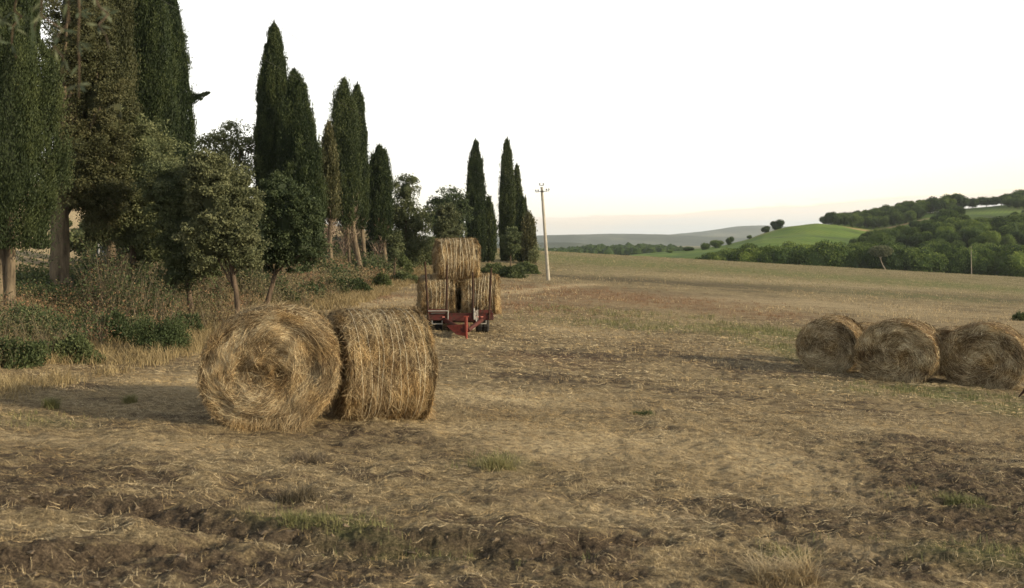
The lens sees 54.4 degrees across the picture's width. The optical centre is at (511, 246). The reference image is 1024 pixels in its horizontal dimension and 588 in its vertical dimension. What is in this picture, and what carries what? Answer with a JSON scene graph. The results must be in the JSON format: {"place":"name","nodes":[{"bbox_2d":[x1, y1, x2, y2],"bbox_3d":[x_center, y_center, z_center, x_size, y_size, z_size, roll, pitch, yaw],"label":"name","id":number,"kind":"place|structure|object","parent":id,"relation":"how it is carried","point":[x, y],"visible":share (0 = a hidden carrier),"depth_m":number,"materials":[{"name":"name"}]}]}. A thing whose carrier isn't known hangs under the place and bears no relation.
{"place":"outdoors","nodes":[
{"label":"outdoors","id":0,"kind":"place"},
{"bbox_2d":[0,262,433,405],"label":"dry grass","id":1,"kind":"structure","parent":0,"point":[352,297],"depth_m":17.47,"materials":[{"name":"beige plant"}]},
{"bbox_2d":[0,184,1023,587],"bbox_3d":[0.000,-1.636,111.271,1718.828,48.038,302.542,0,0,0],"label":"field","id":2,"kind":"structure","parent":0,"point":[150,548],"depth_m":9.08,"materials":[{"name":"beige plant"}]},
{"bbox_2d":[0,334,51,369],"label":"shrub","id":3,"kind":"object","parent":2,"relation":"on","point":[36,352],"visible":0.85,"depth_m":14.88,"materials":[{"name":"green plant"}]},
{"bbox_2d":[5,301,72,333],"bbox_3d":[-9.236,1.351,18.967,1.379,0.706,1.448,0,0,17],"label":"shrub","id":4,"kind":"object","parent":2,"relation":"on","point":[21,308],"visible":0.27,"depth_m":18.69,"materials":[{"name":"green plant"}]},
{"bbox_2d":[0,0,79,308],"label":"cypress tree","id":5,"kind":"object","parent":2,"relation":"on","point":[28,121],"visible":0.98,"depth_m":20.73,"materials":[{"name":"green plant"}]},
{"bbox_2d":[40,396,62,409],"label":"weed clump","id":6,"kind":"object","parent":2,"relation":"on","point":[52,403],"visible":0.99,"depth_m":11.04,"materials":[{"name":"green plant"}]},
{"bbox_2d":[0,0,118,97],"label":"olive tree","id":7,"kind":"object","parent":2,"relation":"on","point":[66,8],"visible":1,"depth_m":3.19,"materials":[{"name":"green plant"}]},
{"bbox_2d":[47,333,106,364],"bbox_3d":[-7.280,1.715,16.479,1.033,0.550,0.943,0,0,0],"label":"shrub","id":8,"kind":"object","parent":2,"relation":"on","point":[72,344],"visible":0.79,"depth_m":16.31,"materials":[{"name":"green plant"}]},
{"bbox_2d":[37,0,144,290],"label":"old tree","id":9,"kind":"object","parent":2,"relation":"on","point":[102,190],"visible":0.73,"depth_m":25.68,"materials":[{"name":"green plant"}]},
{"bbox_2d":[69,218,116,259],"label":"bushy tree","id":10,"kind":"object","parent":2,"relation":"on","point":[74,236],"visible":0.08,"depth_m":45.12,"materials":[{"name":"green plant"}]},
{"bbox_2d":[76,0,140,274],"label":"cypress tree","id":11,"kind":"object","parent":2,"relation":"on","point":[124,32],"visible":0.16,"depth_m":29.75,"materials":[{"name":"green plant"}]},
{"bbox_2d":[81,310,145,344],"bbox_3d":[-7.942,1.638,20.061,1.202,0.741,1.319,0,0,0],"label":"shrub","id":12,"kind":"object","parent":2,"relation":"on","point":[126,328],"visible":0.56,"depth_m":19.73,"materials":[{"name":"green plant"}]},
{"bbox_2d":[76,105,191,280],"bbox_3d":[-9.867,-1.205,27.084,3.746,5.641,2.217,0,0,0],"label":"oak tree","id":13,"kind":"object","parent":2,"relation":"on","point":[139,233],"visible":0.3,"depth_m":26.59,"materials":[{"name":"green plant"}]},
{"bbox_2d":[116,0,180,274],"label":"cypress tree","id":14,"kind":"object","parent":2,"relation":"on","point":[157,88],"visible":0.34,"depth_m":33.39,"materials":[{"name":"green plant"}]},
{"bbox_2d":[127,310,193,353],"bbox_3d":[-6.514,1.616,18.500,1.210,0.872,1.202,0,0,0],"label":"shrub","id":15,"kind":"object","parent":2,"relation":"on","point":[168,333],"visible":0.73,"depth_m":18.33,"materials":[{"name":"green plant"}]},
{"bbox_2d":[130,157,225,312],"bbox_3d":[-8.314,-0.050,24.927,2.267,4.376,1.779,0,0,-28],"label":"oak tree","id":16,"kind":"object","parent":2,"relation":"on","point":[167,194],"visible":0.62,"depth_m":24.69,"materials":[{"name":"green plant"}]},
{"bbox_2d":[165,0,210,164],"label":"cypress tree","id":17,"kind":"object","parent":2,"relation":"on","point":[185,119],"visible":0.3,"depth_m":40.72,"materials":[{"name":"green plant"}]},
{"bbox_2d":[175,312,205,334],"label":"shrub","id":18,"kind":"object","parent":2,"relation":"on","point":[192,322],"visible":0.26,"depth_m":22.92,"materials":[{"name":"green plant"}]},
{"bbox_2d":[16,230,368,286],"bbox_3d":[-14.481,0.205,54.653,5.823,2.647,82.318,0,0,2],"label":"bramble thicket","id":19,"kind":"object","parent":2,"relation":"on","point":[32,275],"visible":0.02,"depth_m":29.46,"materials":[{"name":"beige plant"}]},
{"bbox_2d":[0,244,409,369],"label":"dry weeds","id":20,"kind":"object","parent":2,"relation":"on","point":[198,308],"visible":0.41,"depth_m":26.42,"materials":[{"name":"brown plant"}]},
{"bbox_2d":[0,239,417,345],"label":"bramble thicket","id":21,"kind":"object","parent":2,"relation":"on","point":[47,284],"visible":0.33,"depth_m":23.10,"materials":[{"name":"green plant"}]},
{"bbox_2d":[171,148,273,313],"bbox_3d":[-6.906,-0.073,24.059,2.319,4.582,2.135,0,0,0],"label":"oak tree","id":22,"kind":"object","parent":2,"relation":"on","point":[224,211],"visible":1,"depth_m":23.62,"materials":[{"name":"green plant"}]},
{"bbox_2d":[194,118,259,185],"bbox_3d":[-14.892,-2.589,52.064,4.302,8.230,3.065,0,0,-19],"label":"tree","id":23,"kind":"object","parent":2,"relation":"on","point":[236,141],"visible":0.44,"depth_m":51.63,"materials":[{"name":"green plant"}]},
{"bbox_2d":[191,299,343,433],"bbox_3d":[-2.632,1.284,11.000,1.623,1.431,1.331,0,0,-7],"label":"hay bale","id":24,"kind":"object","parent":2,"relation":"on","point":[267,366],"visible":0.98,"depth_m":10.47,"materials":[{"name":"plant"}]},
{"bbox_2d":[252,19,288,221],"bbox_3d":[-12.446,-5.162,52.018,2.368,13.450,2.354,0,0,0],"label":"cypress tree","id":25,"kind":"object","parent":2,"relation":"on","point":[271,86],"visible":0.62,"depth_m":51.34,"materials":[{"name":"green plant"}]},
{"bbox_2d":[257,169,332,303],"bbox_3d":[-6.424,0.019,29.153,2.415,4.545,1.867,0,0,0],"label":"oak tree","id":26,"kind":"object","parent":2,"relation":"on","point":[291,225],"visible":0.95,"depth_m":28.76,"materials":[{"name":"green plant"}]},
{"bbox_2d":[268,480,330,504],"bbox_3d":[-1.623,1.880,7.563,0.462,0.174,0.426,0,0,0],"label":"weed clump","id":27,"kind":"object","parent":2,"relation":"on","point":[305,495],"visible":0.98,"depth_m":7.56,"materials":[{"name":"beige plant"}]},
{"bbox_2d":[273,66,330,265],"bbox_3d":[-10.581,-3.703,49.976,2.833,10.815,2.714,0,0,0],"label":"cypress tree","id":28,"kind":"object","parent":2,"relation":"on","point":[299,149],"visible":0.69,"depth_m":49.37,"materials":[{"name":"green plant"}]},
{"bbox_2d":[274,508,337,530],"bbox_3d":[-1.413,1.866,6.803,0.444,0.161,0.367,0,0,0],"label":"weed clump","id":29,"kind":"object","parent":2,"relation":"on","point":[315,520],"visible":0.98,"depth_m":6.78,"materials":[{"name":"green plant"}]},
{"bbox_2d":[287,450,332,464],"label":"weed clump","id":30,"kind":"object","parent":2,"relation":"on","point":[301,458],"visible":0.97,"depth_m":8.93,"materials":[{"name":"beige plant"}]},
{"bbox_2d":[319,118,342,263],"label":"cypress tree","id":31,"kind":"object","parent":2,"relation":"on","point":[330,169],"visible":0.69,"depth_m":55.68,"materials":[{"name":"green plant"}]},
{"bbox_2d":[323,274,349,292],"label":"shrub","id":32,"kind":"object","parent":2,"relation":"on","point":[343,284],"visible":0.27,"depth_m":43.89,"materials":[{"name":"green plant"}]},
{"bbox_2d":[328,74,365,268],"bbox_3d":[-10.380,-4.544,62.033,2.623,12.355,2.513,0,0,40],"label":"cypress tree","id":33,"kind":"object","parent":2,"relation":"on","point":[344,120],"visible":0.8,"depth_m":61.50,"materials":[{"name":"green plant"}]},
{"bbox_2d":[325,229,374,252],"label":"bushy tree","id":34,"kind":"object","parent":2,"relation":"on","point":[334,238],"visible":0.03,"depth_m":73.15,"materials":[{"name":"green plant"}]},
{"bbox_2d":[345,277,372,291],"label":"shrub","id":35,"kind":"object","parent":2,"relation":"on","point":[362,285],"visible":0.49,"depth_m":45.65,"materials":[{"name":"green plant"}]},
{"bbox_2d":[349,81,371,258],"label":"cypress tree","id":36,"kind":"object","parent":2,"relation":"on","point":[364,155],"visible":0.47,"depth_m":65.72,"materials":[{"name":"green plant"}]},
{"bbox_2d":[364,143,395,264],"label":"cypress tree","id":37,"kind":"object","parent":2,"relation":"on","point":[379,225],"visible":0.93,"depth_m":69.38,"materials":[{"name":"green plant"}]},
{"bbox_2d":[368,270,393,288],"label":"shrub","id":38,"kind":"object","parent":2,"relation":"on","point":[382,278],"visible":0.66,"depth_m":51.65,"materials":[{"name":"green plant"}]},
{"bbox_2d":[323,302,440,421],"bbox_3d":[-1.646,1.391,11.992,1.331,1.449,1.583,0,0,-25],"label":"hay bale","id":39,"kind":"object","parent":2,"relation":"on","point":[390,368],"visible":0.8,"depth_m":11.46,"materials":[{"name":"plant"}]},
{"bbox_2d":[384,229,405,280],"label":"sapling","id":40,"kind":"object","parent":2,"relation":"on","point":[395,245],"visible":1,"depth_m":59.80,"materials":[{"name":"green plant"}]},
{"bbox_2d":[391,247,413,272],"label":"shrub","id":41,"kind":"object","parent":2,"relation":"on","point":[404,261],"visible":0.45,"depth_m":69.62,"materials":[{"name":"green plant"}]},
{"bbox_2d":[374,173,434,271],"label":"tree","id":42,"kind":"object","parent":2,"relation":"on","point":[414,245],"visible":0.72,"depth_m":71.48,"materials":[{"name":"green plant"}]},
{"bbox_2d":[390,270,418,283],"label":"shrub","id":43,"kind":"object","parent":2,"relation":"on","point":[401,275],"visible":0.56,"depth_m":59.64,"materials":[{"name":"green plant"}]},
{"bbox_2d":[420,185,474,237],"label":"tree","id":44,"kind":"object","parent":2,"relation":"on","point":[460,202],"visible":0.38,"depth_m":87.51,"materials":[{"name":"green plant"}]},
{"bbox_2d":[432,202,467,238],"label":"tree","id":45,"kind":"object","parent":2,"relation":"on","point":[446,223],"visible":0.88,"depth_m":69.66,"materials":[{"name":"green plant"}]},
{"bbox_2d":[424,262,493,338],"bbox_3d":[-1.592,1.466,29.991,1.945,2.071,7.910,0,0,-3],"label":"bale trailer","id":46,"kind":"object","parent":2,"relation":"on","point":[479,319],"visible":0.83,"depth_m":27.82,"materials":[{"name":"red paint"}]},
{"bbox_2d":[416,273,458,314],"bbox_3d":[-2.164,1.357,28.624,1.257,1.248,1.416,0,0,-8],"label":"hay bale","id":47,"kind":"object","parent":46,"relation":"on","point":[436,293],"visible":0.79,"depth_m":28.10,"materials":[{"name":"plant"}]},
{"bbox_2d":[431,236,481,279],"bbox_3d":[-1.611,0.342,28.630,1.476,1.283,1.459,0,0,-10],"label":"hay bale","id":48,"kind":"object","parent":47,"relation":"on","point":[460,257],"visible":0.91,"depth_m":28.11,"materials":[{"name":"plant"}]},
{"bbox_2d":[459,272,501,314],"bbox_3d":[-0.906,1.362,28.690,1.241,1.236,1.468,0,0,0],"label":"hay bale","id":49,"kind":"object","parent":46,"relation":"on","point":[481,292],"visible":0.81,"depth_m":28.14,"materials":[{"name":"plant"}]},
{"bbox_2d":[463,137,487,260],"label":"cypress tree","id":50,"kind":"object","parent":2,"relation":"on","point":[475,188],"visible":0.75,"depth_m":99.36,"materials":[{"name":"green plant"}]},
{"bbox_2d":[481,195,498,262],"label":"cypress tree","id":51,"kind":"object","parent":2,"relation":"on","point":[491,239],"visible":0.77,"depth_m":100.47,"materials":[{"name":"green plant"}]},
{"bbox_2d":[480,262,503,273],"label":"shrub","id":52,"kind":"object","parent":2,"relation":"on","point":[496,266],"visible":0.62,"depth_m":79.36,"materials":[{"name":"green plant"}]},
{"bbox_2d":[477,452,519,471],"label":"weed clump","id":53,"kind":"object","parent":2,"relation":"on","point":[496,464],"visible":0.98,"depth_m":9.08,"materials":[{"name":"green plant"}]},
{"bbox_2d":[496,137,517,260],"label":"cypress tree","id":54,"kind":"object","parent":2,"relation":"on","point":[506,205],"visible":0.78,"depth_m":105.45,"materials":[{"name":"green plant"}]},
{"bbox_2d":[499,226,522,264],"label":"oak tree","id":55,"kind":"object","parent":2,"relation":"on","point":[510,238],"visible":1,"depth_m":95.58,"materials":[{"name":"green plant"}]},
{"bbox_2d":[494,264,527,278],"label":"shrub","id":56,"kind":"object","parent":2,"relation":"on","point":[513,271],"visible":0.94,"depth_m":75.41,"materials":[{"name":"green plant"}]},
{"bbox_2d":[0,250,1023,587],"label":"dry stubble","id":57,"kind":"object","parent":2,"relation":"on","point":[478,372],"visible":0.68,"depth_m":22.77,"materials":[{"name":"beige plant"}]},
{"bbox_2d":[0,374,1023,587],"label":"soil clods","id":58,"kind":"object","parent":2,"relation":"on","point":[308,580],"visible":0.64,"depth_m":6.71,"materials":[{"name":"brown soil"}]},
{"bbox_2d":[513,164,522,259],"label":"cypress tree","id":59,"kind":"object","parent":2,"relation":"on","point":[518,186],"visible":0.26,"depth_m":107.65,"materials":[{"name":"green plant"}]},
{"bbox_2d":[514,194,528,262],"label":"cypress tree","id":60,"kind":"object","parent":2,"relation":"on","point":[522,209],"visible":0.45,"depth_m":103.61,"materials":[{"name":"green plant"}]},
{"bbox_2d":[520,210,537,263],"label":"cypress tree","id":61,"kind":"object","parent":2,"relation":"on","point":[528,239],"visible":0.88,"depth_m":101.53,"materials":[{"name":"green plant"}]},
{"bbox_2d":[516,261,542,273],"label":"shrub","id":62,"kind":"object","parent":2,"relation":"on","point":[528,267],"visible":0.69,"depth_m":83.45,"materials":[{"name":"green plant"}]},
{"bbox_2d":[527,243,540,264],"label":"sapling","id":63,"kind":"object","parent":2,"relation":"on","point":[533,254],"visible":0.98,"depth_m":92.88,"materials":[{"name":"green plant"}]},
{"bbox_2d":[535,183,549,279],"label":"power pole","id":64,"kind":"object","parent":2,"relation":"on","point":[545,242],"visible":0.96,"depth_m":74.90,"materials":[{"name":"wood"}]},
{"bbox_2d":[334,278,878,326],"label":"rusty weeds","id":65,"kind":"object","parent":2,"relation":"on","point":[607,298],"visible":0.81,"depth_m":53.28,"materials":[{"name":"brown plant"}]},
{"bbox_2d":[484,248,1023,298],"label":"crest grass","id":66,"kind":"structure","parent":2,"relation":"on","point":[784,271],"depth_m":117.05,"materials":[{"name":"beige plant"}]},
{"bbox_2d":[711,535,857,587],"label":"straw clump","id":67,"kind":"object","parent":2,"relation":"on","point":[776,575],"visible":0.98,"depth_m":6.15,"materials":[{"name":"beige plant"}]},
{"bbox_2d":[795,314,863,373],"bbox_3d":[7.356,2.208,22.894,1.519,1.358,1.510,0,0,30],"label":"hay bale","id":68,"kind":"object","parent":2,"relation":"on","point":[828,342],"visible":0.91,"depth_m":22.36,"materials":[{"name":"plant"}]},
{"bbox_2d":[868,245,893,269],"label":"pale tree","id":69,"kind":"object","parent":2,"relation":"on","point":[880,251],"visible":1,"depth_m":244.89,"materials":[{"name":"green plant"}]},
{"bbox_2d":[853,317,944,382],"bbox_3d":[8.259,2.194,21.201,1.828,1.413,1.550,0,0,30],"label":"hay bale","id":70,"kind":"object","parent":2,"relation":"on","point":[904,349],"visible":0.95,"depth_m":20.67,"materials":[{"name":"plant"}]},
{"bbox_2d":[935,325,960,375],"bbox_3d":[10.173,2.427,23.097,1.419,1.228,1.520,0,0,34],"label":"hay bale","id":71,"kind":"object","parent":2,"relation":"on","point":[944,332],"visible":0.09,"depth_m":22.66,"materials":[{"name":"plant"}]},
{"bbox_2d":[932,490,987,505],"bbox_3d":[3.936,2.215,8.705,0.431,0.158,0.361,0,0,-11],"label":"weed clump","id":72,"kind":"object","parent":2,"relation":"on","point":[955,498],"visible":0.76,"depth_m":8.66,"materials":[{"name":"green plant"}]},
{"bbox_2d":[938,320,1023,389],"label":"hay bale","id":73,"kind":"object","parent":2,"relation":"on","point":[985,354],"visible":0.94,"depth_m":20.41,"materials":[{"name":"plant"}]},
{"bbox_2d":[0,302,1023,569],"bbox_3d":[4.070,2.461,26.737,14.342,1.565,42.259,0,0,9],"label":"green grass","id":74,"kind":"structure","parent":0,"point":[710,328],"depth_m":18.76,"materials":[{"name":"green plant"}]},
{"bbox_2d":[37,0,1023,236],"label":"sky","id":75,"kind":"structure","parent":0,"point":[667,117],"materials":[{"name":"white"}]},
{"bbox_2d":[497,242,588,247],"bbox_3d":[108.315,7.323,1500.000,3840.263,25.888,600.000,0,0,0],"label":"distant hills","id":76,"kind":"structure","parent":0,"point":[558,244],"depth_m":1435.89,"materials":[{"name":"green plant"}]},
{"bbox_2d":[422,234,748,245],"bbox_3d":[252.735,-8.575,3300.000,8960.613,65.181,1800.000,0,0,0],"label":"distant hills","id":77,"kind":"structure","parent":0,"point":[648,239],"depth_m":2996.27,"materials":[{"name":"green plant"}]},
{"bbox_2d":[420,225,784,237],"bbox_3d":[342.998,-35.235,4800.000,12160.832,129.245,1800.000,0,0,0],"label":"distant hills","id":78,"kind":"structure","parent":0,"point":[744,231],"depth_m":4586.59,"materials":[{"name":"green plant"}]},
{"bbox_2d":[541,246,713,248],"bbox_3d":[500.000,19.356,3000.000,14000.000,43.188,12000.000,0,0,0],"label":"valley floor","id":79,"kind":"structure","parent":0,"point":[696,247],"depth_m":2222.86,"materials":[{"name":"green plant"}]},
{"bbox_2d":[537,242,683,254],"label":"woodland","id":80,"kind":"object","parent":79,"relation":"on","point":[627,248],"visible":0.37,"depth_m":666.52,"materials":[{"name":"green plant"}]},
{"bbox_2d":[628,205,1023,258],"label":"green hill","id":81,"kind":"structure","parent":0,"point":[809,234],"depth_m":429.66,"materials":[{"name":"green plant"}]},
{"bbox_2d":[726,247,751,260],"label":"wood tree","id":82,"kind":"object","parent":81,"relation":"on","point":[732,256],"visible":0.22,"depth_m":260.57,"materials":[{"name":"green plant"}]},
{"bbox_2d":[735,248,766,262],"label":"wood tree","id":83,"kind":"object","parent":81,"relation":"on","point":[745,256],"visible":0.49,"depth_m":259.38,"materials":[{"name":"green plant"}]},
{"bbox_2d":[756,246,791,263],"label":"wood tree","id":84,"kind":"object","parent":81,"relation":"on","point":[777,256],"visible":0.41,"depth_m":257.46,"materials":[{"name":"green plant"}]},
{"bbox_2d":[779,245,799,264],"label":"wood tree","id":85,"kind":"object","parent":81,"relation":"on","point":[791,249],"visible":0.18,"depth_m":260.47,"materials":[{"name":"green plant"}]},
{"bbox_2d":[793,241,845,266],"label":"wood tree","id":86,"kind":"object","parent":81,"relation":"on","point":[830,255],"visible":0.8,"depth_m":255.64,"materials":[{"name":"green plant"}]},
{"bbox_2d":[831,241,861,267],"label":"wood tree","id":87,"kind":"object","parent":81,"relation":"on","point":[854,262],"visible":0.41,"depth_m":256.25,"materials":[{"name":"green plant"}]},
{"bbox_2d":[854,244,885,268],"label":"wood tree","id":88,"kind":"object","parent":81,"relation":"on","point":[869,261],"visible":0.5,"depth_m":254.15,"materials":[{"name":"green plant"}]},
{"bbox_2d":[867,232,888,244],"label":"tree","id":89,"kind":"object","parent":81,"relation":"on","point":[876,237],"visible":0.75,"depth_m":321.10,"materials":[{"name":"green plant"}]},
{"bbox_2d":[875,240,903,269],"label":"wood tree","id":90,"kind":"object","parent":81,"relation":"on","point":[892,261],"visible":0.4,"depth_m":254.24,"materials":[{"name":"green plant"}]},
{"bbox_2d":[907,235,923,247],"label":"tree","id":91,"kind":"object","parent":81,"relation":"on","point":[914,240],"visible":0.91,"depth_m":323.23,"materials":[{"name":"green plant"}]},
{"bbox_2d":[901,246,948,272],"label":"wood tree","id":92,"kind":"object","parent":81,"relation":"on","point":[924,260],"visible":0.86,"depth_m":255.15,"materials":[{"name":"green plant"}]},
{"bbox_2d":[930,198,946,212],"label":"tree","id":93,"kind":"object","parent":81,"relation":"on","point":[938,204],"visible":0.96,"depth_m":523.76,"materials":[{"name":"green plant"}]},
{"bbox_2d":[933,208,958,221],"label":"tree","id":94,"kind":"object","parent":81,"relation":"on","point":[946,212],"visible":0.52,"depth_m":392.02,"materials":[{"name":"green plant"}]},
{"bbox_2d":[934,229,960,242],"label":"tree","id":95,"kind":"object","parent":81,"relation":"on","point":[949,235],"visible":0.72,"depth_m":321.81,"materials":[{"name":"green plant"}]},
{"bbox_2d":[930,241,967,273],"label":"wood tree","id":96,"kind":"object","parent":81,"relation":"on","point":[957,262],"visible":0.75,"depth_m":256.97,"materials":[{"name":"green plant"}]},
{"bbox_2d":[943,217,964,232],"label":"tree","id":97,"kind":"object","parent":81,"relation":"on","point":[957,222],"visible":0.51,"depth_m":363.74,"materials":[{"name":"green plant"}]},
{"bbox_2d":[949,193,970,206],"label":"tree","id":98,"kind":"object","parent":81,"relation":"on","point":[962,200],"visible":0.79,"depth_m":541.71,"materials":[{"name":"green plant"}]},
{"bbox_2d":[961,228,980,247],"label":"tree","id":99,"kind":"object","parent":81,"relation":"on","point":[968,234],"visible":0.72,"depth_m":322.17,"materials":[{"name":"green plant"}]},
{"bbox_2d":[957,246,991,274],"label":"wood tree","id":100,"kind":"object","parent":81,"relation":"on","point":[980,265],"visible":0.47,"depth_m":257.80,"materials":[{"name":"green plant"}]},
{"bbox_2d":[959,219,992,231],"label":"tree","id":101,"kind":"object","parent":81,"relation":"on","point":[979,224],"visible":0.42,"depth_m":350.05,"materials":[{"name":"green plant"}]},
{"bbox_2d":[977,196,1001,206],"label":"pine tree","id":102,"kind":"object","parent":81,"relation":"on","point":[992,200],"visible":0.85,"depth_m":560.21,"materials":[{"name":"green plant"}]},
{"bbox_2d":[979,230,1000,243],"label":"tree","id":103,"kind":"object","parent":81,"relation":"on","point":[993,236],"visible":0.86,"depth_m":317.10,"materials":[{"name":"green plant"}]},
{"bbox_2d":[981,250,1006,275],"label":"wood tree","id":104,"kind":"object","parent":81,"relation":"on","point":[992,259],"visible":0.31,"depth_m":259.87,"materials":[{"name":"green plant"}]},
{"bbox_2d":[990,216,1016,227],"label":"tree","id":105,"kind":"object","parent":81,"relation":"on","point":[1001,221],"visible":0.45,"depth_m":356.77,"materials":[{"name":"green plant"}]},
{"bbox_2d":[990,248,1022,276],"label":"wood tree","id":106,"kind":"object","parent":81,"relation":"on","point":[1003,267],"visible":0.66,"depth_m":255.88,"materials":[{"name":"green plant"}]},
{"bbox_2d":[998,221,1023,235],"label":"tree","id":107,"kind":"object","parent":81,"relation":"on","point":[1006,229],"visible":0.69,"depth_m":344.83,"materials":[{"name":"green plant"}]},
{"bbox_2d":[1004,247,1023,276],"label":"wood tree","id":108,"kind":"object","parent":81,"relation":"on","point":[1017,258],"visible":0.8,"depth_m":254.10,"materials":[{"name":"green plant"}]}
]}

